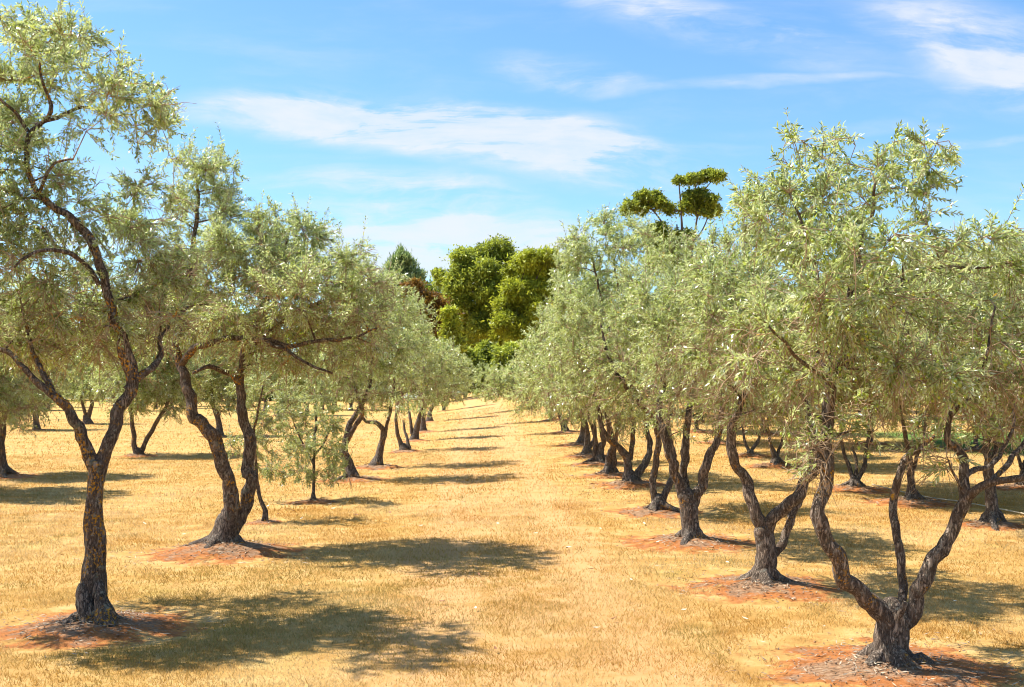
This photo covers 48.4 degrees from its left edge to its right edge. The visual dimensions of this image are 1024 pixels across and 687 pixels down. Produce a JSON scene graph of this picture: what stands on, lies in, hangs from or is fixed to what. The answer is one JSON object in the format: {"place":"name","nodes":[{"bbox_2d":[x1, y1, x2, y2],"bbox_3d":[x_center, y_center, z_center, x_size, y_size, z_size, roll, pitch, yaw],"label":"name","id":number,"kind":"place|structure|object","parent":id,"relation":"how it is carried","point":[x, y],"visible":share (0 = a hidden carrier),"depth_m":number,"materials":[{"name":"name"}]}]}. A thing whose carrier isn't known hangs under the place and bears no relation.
{"place":"outdoors","nodes":[
{"label":"outdoors","id":0,"kind":"place"},
{"bbox_2d":[0,391,1023,686],"bbox_3d":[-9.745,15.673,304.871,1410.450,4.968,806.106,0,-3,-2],"label":"ground","id":1,"kind":"structure","parent":0,"point":[734,597],"depth_m":11.22,"materials":[{"name":"yellow plant"}]},
{"bbox_2d":[0,287,66,437],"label":"olive tree","id":2,"kind":"object","parent":1,"relation":"on","point":[11,403],"visible":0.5,"depth_m":19.32,"materials":[{"name":"green plant"}]},
{"bbox_2d":[0,296,85,477],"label":"olive tree","id":3,"kind":"object","parent":1,"relation":"on","point":[5,467],"visible":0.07,"depth_m":23.07,"materials":[{"name":"green plant"}]},
{"bbox_2d":[27,366,74,429],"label":"olive tree","id":4,"kind":"object","parent":1,"relation":"on","point":[35,422],"visible":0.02,"depth_m":45.73,"materials":[{"name":"green plant"}]},
{"bbox_2d":[46,391,64,409],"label":"olive tree","id":5,"kind":"object","parent":1,"relation":"on","point":[54,403],"visible":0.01,"depth_m":77.64,"materials":[{"name":"green plant"}]},
{"bbox_2d":[59,340,113,423],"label":"olive tree","id":6,"kind":"object","parent":1,"relation":"on","point":[87,393],"visible":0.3,"depth_m":52.20,"materials":[{"name":"green plant"}]},
{"bbox_2d":[72,295,138,400],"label":"gum tree","id":7,"kind":"object","parent":1,"relation":"on","point":[92,327],"visible":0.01,"depth_m":113.47,"materials":[{"name":"green plant"}]},
{"bbox_2d":[0,0,216,626],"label":"olive tree","id":8,"kind":"object","parent":1,"relation":"on","point":[47,295],"visible":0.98,"depth_m":8.83,"materials":[{"name":"green plant"}]},
{"bbox_2d":[84,312,215,454],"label":"olive tree","id":9,"kind":"object","parent":1,"relation":"on","point":[170,384],"visible":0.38,"depth_m":29.25,"materials":[{"name":"green plant"}]},
{"bbox_2d":[152,369,172,408],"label":"olive tree","id":10,"kind":"object","parent":1,"relation":"on","point":[158,396],"visible":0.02,"depth_m":82.58,"materials":[{"name":"green plant"}]},
{"bbox_2d":[141,297,200,400],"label":"gum tree","id":11,"kind":"object","parent":1,"relation":"on","point":[165,320],"visible":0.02,"depth_m":114.78,"materials":[{"name":"green plant"}]},
{"bbox_2d":[178,330,256,434],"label":"olive tree","id":12,"kind":"object","parent":1,"relation":"on","point":[212,396],"visible":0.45,"depth_m":40.15,"materials":[{"name":"green plant"}]},
{"bbox_2d":[189,287,251,400],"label":"gum tree","id":13,"kind":"object","parent":1,"relation":"on","point":[243,311],"visible":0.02,"depth_m":119.55,"materials":[{"name":"green plant"}]},
{"bbox_2d":[246,352,284,411],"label":"olive tree","id":14,"kind":"object","parent":1,"relation":"on","point":[273,377],"visible":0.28,"depth_m":73.62,"materials":[{"name":"green plant"}]},
{"bbox_2d":[229,308,304,400],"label":"gum tree","id":15,"kind":"object","parent":1,"relation":"on","point":[263,330],"visible":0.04,"depth_m":117.48,"materials":[{"name":"green plant"}]},
{"bbox_2d":[224,363,312,520],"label":"olive tree","id":16,"kind":"object","parent":1,"relation":"on","point":[252,391],"visible":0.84,"depth_m":15.44,"materials":[{"name":"green plant"}]},
{"bbox_2d":[136,122,414,547],"bbox_3d":[-2.637,-0.059,12.856,3.403,5.019,2.757,-2,-4,33],"label":"olive tree","id":17,"kind":"object","parent":1,"relation":"on","point":[272,274],"visible":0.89,"depth_m":12.53,"materials":[{"name":"green plant"}]},
{"bbox_2d":[237,353,352,500],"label":"olive tree","id":18,"kind":"object","parent":1,"relation":"on","point":[310,449],"visible":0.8,"depth_m":17.79,"materials":[{"name":"green plant"}]},
{"bbox_2d":[275,347,331,414],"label":"olive tree","id":19,"kind":"object","parent":1,"relation":"on","point":[300,382],"visible":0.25,"depth_m":65.75,"materials":[{"name":"green plant"}]},
{"bbox_2d":[300,355,333,409],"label":"olive tree","id":20,"kind":"object","parent":1,"relation":"on","point":[327,382],"visible":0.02,"depth_m":79.81,"materials":[{"name":"green plant"}]},
{"bbox_2d":[279,299,356,400],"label":"gum tree","id":21,"kind":"object","parent":1,"relation":"on","point":[304,334],"visible":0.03,"depth_m":116.79,"materials":[{"name":"green plant"}]},
{"bbox_2d":[330,353,377,409],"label":"olive tree","id":22,"kind":"object","parent":1,"relation":"on","point":[349,403],"visible":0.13,"depth_m":77.56,"materials":[{"name":"green plant"}]},
{"bbox_2d":[322,301,399,401],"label":"gum tree","id":23,"kind":"object","parent":1,"relation":"on","point":[358,353],"depth_m":115.94,"materials":[{"name":"green plant"}]},
{"bbox_2d":[306,252,433,480],"bbox_3d":[-2.733,0.507,21.831,2.432,4.468,2.349,0,-3,-2],"label":"olive tree","id":24,"kind":"object","parent":1,"relation":"on","point":[364,395],"visible":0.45,"depth_m":21.66,"materials":[{"name":"green plant"}]},
{"bbox_2d":[359,355,391,409],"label":"olive tree","id":25,"kind":"object","parent":1,"relation":"on","point":[378,379],"visible":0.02,"depth_m":80.23,"materials":[{"name":"green plant"}]},
{"bbox_2d":[349,286,440,465],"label":"olive tree","id":26,"kind":"object","parent":1,"relation":"on","point":[377,459],"visible":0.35,"depth_m":24.76,"materials":[{"name":"green plant"}]},
{"bbox_2d":[380,242,427,404],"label":"pine tree","id":27,"kind":"object","parent":1,"relation":"on","point":[409,265],"visible":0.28,"depth_m":91.83,"materials":[{"name":"green plant"}]},
{"bbox_2d":[396,278,443,395],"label":"gum tree","id":28,"kind":"object","parent":1,"relation":"on","point":[429,286],"visible":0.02,"depth_m":122.65,"materials":[{"name":"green plant"}]},
{"bbox_2d":[385,321,456,449],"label":"olive tree","id":29,"kind":"object","parent":1,"relation":"on","point":[407,445],"visible":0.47,"depth_m":29.76,"materials":[{"name":"green plant"}]},
{"bbox_2d":[399,276,464,397],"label":"rust leaved tree","id":30,"kind":"object","parent":1,"relation":"on","point":[417,284],"visible":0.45,"depth_m":87.50,"materials":[{"name":"plant"}]},
{"bbox_2d":[407,331,464,439],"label":"olive tree","id":31,"kind":"object","parent":1,"relation":"on","point":[414,432],"visible":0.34,"depth_m":34.81,"materials":[{"name":"green plant"}]},
{"bbox_2d":[414,336,473,430],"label":"olive tree","id":32,"kind":"object","parent":1,"relation":"on","point":[452,383],"visible":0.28,"depth_m":40.17,"materials":[{"name":"green plant"}]},
{"bbox_2d":[426,342,475,420],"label":"olive tree","id":33,"kind":"object","parent":1,"relation":"on","point":[465,381],"visible":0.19,"depth_m":49.47,"materials":[{"name":"green plant"}]},
{"bbox_2d":[436,303,467,358],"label":"gum shrub","id":34,"kind":"object","parent":1,"relation":"on","point":[451,323],"visible":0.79,"depth_m":83.72,"materials":[{"name":"green plant"}]},
{"bbox_2d":[429,355,474,409],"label":"olive tree","id":35,"kind":"object","parent":1,"relation":"on","point":[469,364],"visible":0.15,"depth_m":64.49,"materials":[{"name":"green plant"}]},
{"bbox_2d":[424,335,489,397],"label":"gum shrub","id":36,"kind":"object","parent":1,"relation":"on","point":[475,357],"visible":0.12,"depth_m":92.33,"materials":[{"name":"green plant"}]},
{"bbox_2d":[429,233,518,349],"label":"gum tree","id":37,"kind":"object","parent":1,"relation":"on","point":[468,281],"visible":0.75,"depth_m":105.94,"materials":[{"name":"green plant"}]},
{"bbox_2d":[473,338,500,367],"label":"gum shrub","id":38,"kind":"object","parent":1,"relation":"on","point":[484,346],"visible":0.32,"depth_m":94.48,"materials":[{"name":"green plant"}]},
{"bbox_2d":[468,361,528,403],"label":"olive tree","id":39,"kind":"object","parent":1,"relation":"on","point":[486,372],"visible":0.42,"depth_m":52.92,"materials":[{"name":"green plant"}]},
{"bbox_2d":[477,336,540,390],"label":"gum shrub","id":40,"kind":"object","parent":1,"relation":"on","point":[502,354],"visible":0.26,"depth_m":91.45,"materials":[{"name":"green plant"}]},
{"bbox_2d":[0,428,1023,686],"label":"leaf litter","id":41,"kind":"object","parent":1,"relation":"on","point":[794,578],"visible":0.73,"depth_m":9.91,"materials":[{"name":"brown plant"}]},
{"bbox_2d":[479,362,553,418],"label":"olive tree","id":42,"kind":"object","parent":1,"relation":"on","point":[506,383],"visible":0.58,"depth_m":41.61,"materials":[{"name":"green plant"}]},
{"bbox_2d":[482,244,571,348],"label":"gum tree","id":43,"kind":"object","parent":1,"relation":"on","point":[526,283],"visible":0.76,"depth_m":101.91,"materials":[{"name":"green plant"}]},
{"bbox_2d":[501,349,569,430],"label":"olive tree","id":44,"kind":"object","parent":1,"relation":"on","point":[518,379],"visible":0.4,"depth_m":34.56,"materials":[{"name":"green plant"}]},
{"bbox_2d":[510,329,584,442],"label":"olive tree","id":45,"kind":"object","parent":1,"relation":"on","point":[582,429],"visible":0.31,"depth_m":29.50,"materials":[{"name":"green plant"}]},
{"bbox_2d":[517,318,596,453],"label":"olive tree","id":46,"kind":"object","parent":1,"relation":"on","point":[588,445],"visible":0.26,"depth_m":25.62,"materials":[{"name":"green plant"}]},
{"bbox_2d":[523,287,605,462],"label":"olive tree","id":47,"kind":"object","parent":1,"relation":"on","point":[598,452],"visible":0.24,"depth_m":23.65,"materials":[{"name":"green plant"}]},
{"bbox_2d":[531,244,628,473],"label":"olive tree","id":48,"kind":"object","parent":1,"relation":"on","point":[610,465],"visible":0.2,"depth_m":21.14,"materials":[{"name":"green plant"}]},
{"bbox_2d":[543,308,617,406],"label":"olive tree","id":49,"kind":"object","parent":1,"relation":"on","point":[576,347],"visible":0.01,"depth_m":41.73,"materials":[{"name":"green plant"}]},
{"bbox_2d":[542,201,661,481],"bbox_3d":[1.540,0.057,19.733,2.192,5.013,3.237,0,-3,-2],"label":"olive tree","id":50,"kind":"object","parent":1,"relation":"on","point":[577,292],"visible":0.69,"depth_m":19.34,"materials":[{"name":"green plant"}]},
{"bbox_2d":[569,243,687,511],"bbox_3d":[1.846,0.500,16.058,1.893,3.974,2.731,-1,-3,12],"label":"olive tree","id":51,"kind":"object","parent":1,"relation":"on","point":[613,376],"visible":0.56,"depth_m":15.78,"materials":[{"name":"green plant"}]},
{"bbox_2d":[632,344,687,414],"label":"olive tree","id":52,"kind":"object","parent":1,"relation":"on","point":[653,384],"visible":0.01,"depth_m":42.69,"materials":[{"name":"green plant"}]},
{"bbox_2d":[618,165,729,276],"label":"umbrella gum tree","id":53,"kind":"object","parent":1,"relation":"on","point":[698,201],"visible":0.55,"depth_m":98.92,"materials":[{"name":"green plant"}]},
{"bbox_2d":[657,342,701,429],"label":"olive tree","id":54,"kind":"object","parent":1,"relation":"on","point":[696,422],"depth_m":33.58,"materials":[{"name":"green plant"}]},
{"bbox_2d":[655,381,703,419],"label":"olive tree","id":55,"kind":"object","parent":1,"relation":"on","point":[679,399],"depth_m":38.15,"materials":[{"name":"green plant"}]},
{"bbox_2d":[619,220,761,544],"bbox_3d":[2.028,0.473,13.109,1.684,3.874,3.011,-1,-3,19],"label":"olive tree","id":56,"kind":"object","parent":1,"relation":"on","point":[668,334],"visible":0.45,"depth_m":12.89,"materials":[{"name":"green plant"}]},
{"bbox_2d":[673,284,777,439],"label":"olive tree","id":57,"kind":"object","parent":1,"relation":"on","point":[689,382],"depth_m":28.91,"materials":[{"name":"green plant"}]},
{"bbox_2d":[696,352,764,452],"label":"olive tree","id":58,"kind":"object","parent":1,"relation":"on","point":[752,448],"visible":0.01,"depth_m":25.21,"materials":[{"name":"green plant"}]},
{"bbox_2d":[661,175,840,586],"bbox_3d":[2.220,0.327,10.238,1.715,3.972,2.856,-1,-3,21],"label":"olive tree","id":59,"kind":"object","parent":1,"relation":"on","point":[725,270],"visible":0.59,"depth_m":10.09,"materials":[{"name":"green plant"}]},
{"bbox_2d":[703,281,821,464],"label":"olive tree","id":60,"kind":"object","parent":1,"relation":"on","point":[775,459],"visible":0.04,"depth_m":22.47,"materials":[{"name":"green plant"}]},
{"bbox_2d":[766,250,932,486],"bbox_3d":[5.553,0.391,18.605,3.298,4.235,3.460,0,-3,-2],"label":"olive tree","id":61,"kind":"object","parent":1,"relation":"on","point":[855,478],"visible":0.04,"depth_m":18.52,"materials":[{"name":"green plant"}]},
{"bbox_2d":[697,107,1023,668],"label":"olive tree","id":62,"kind":"object","parent":1,"relation":"on","point":[897,619],"visible":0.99,"depth_m":7.16,"materials":[{"name":"green plant"}]},
{"bbox_2d":[794,245,1008,499],"bbox_3d":[5.723,0.436,16.978,3.486,4.094,3.058,0,-3,-2],"label":"olive tree","id":63,"kind":"object","parent":1,"relation":"on","point":[910,482],"visible":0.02,"depth_m":16.61,"materials":[{"name":"green plant"}]},
{"bbox_2d":[854,226,1023,530],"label":"olive tree","id":64,"kind":"object","parent":1,"relation":"on","point":[992,514],"visible":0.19,"depth_m":14.26,"materials":[{"name":"green plant"}]},
{"bbox_2d":[872,484,1023,513],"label":"irrigation pipe","id":65,"kind":"object","parent":1,"relation":"on","point":[956,501],"visible":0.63,"depth_m":16.59,"materials":[{"name":"black plastic"}]},
{"bbox_2d":[972,429,979,448],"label":"olive tree","id":66,"kind":"object","parent":1,"relation":"on","point":[974,441],"depth_m":26.55,"materials":[{"name":"green plant"}]},
{"bbox_2d":[967,271,1023,484],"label":"olive tree","id":67,"kind":"object","parent":1,"relation":"on","point":[1021,464],"depth_m":18.73,"materials":[{"name":"green plant"}]},
{"bbox_2d":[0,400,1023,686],"bbox_3d":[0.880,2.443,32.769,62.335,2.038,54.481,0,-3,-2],"label":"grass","id":68,"kind":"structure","parent":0,"point":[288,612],"depth_m":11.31,"materials":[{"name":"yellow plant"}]},
{"bbox_2d":[0,0,1023,398],"label":"sky","id":69,"kind":"structure","parent":0,"point":[441,124],"materials":[{"name":"blue"}]}
]}

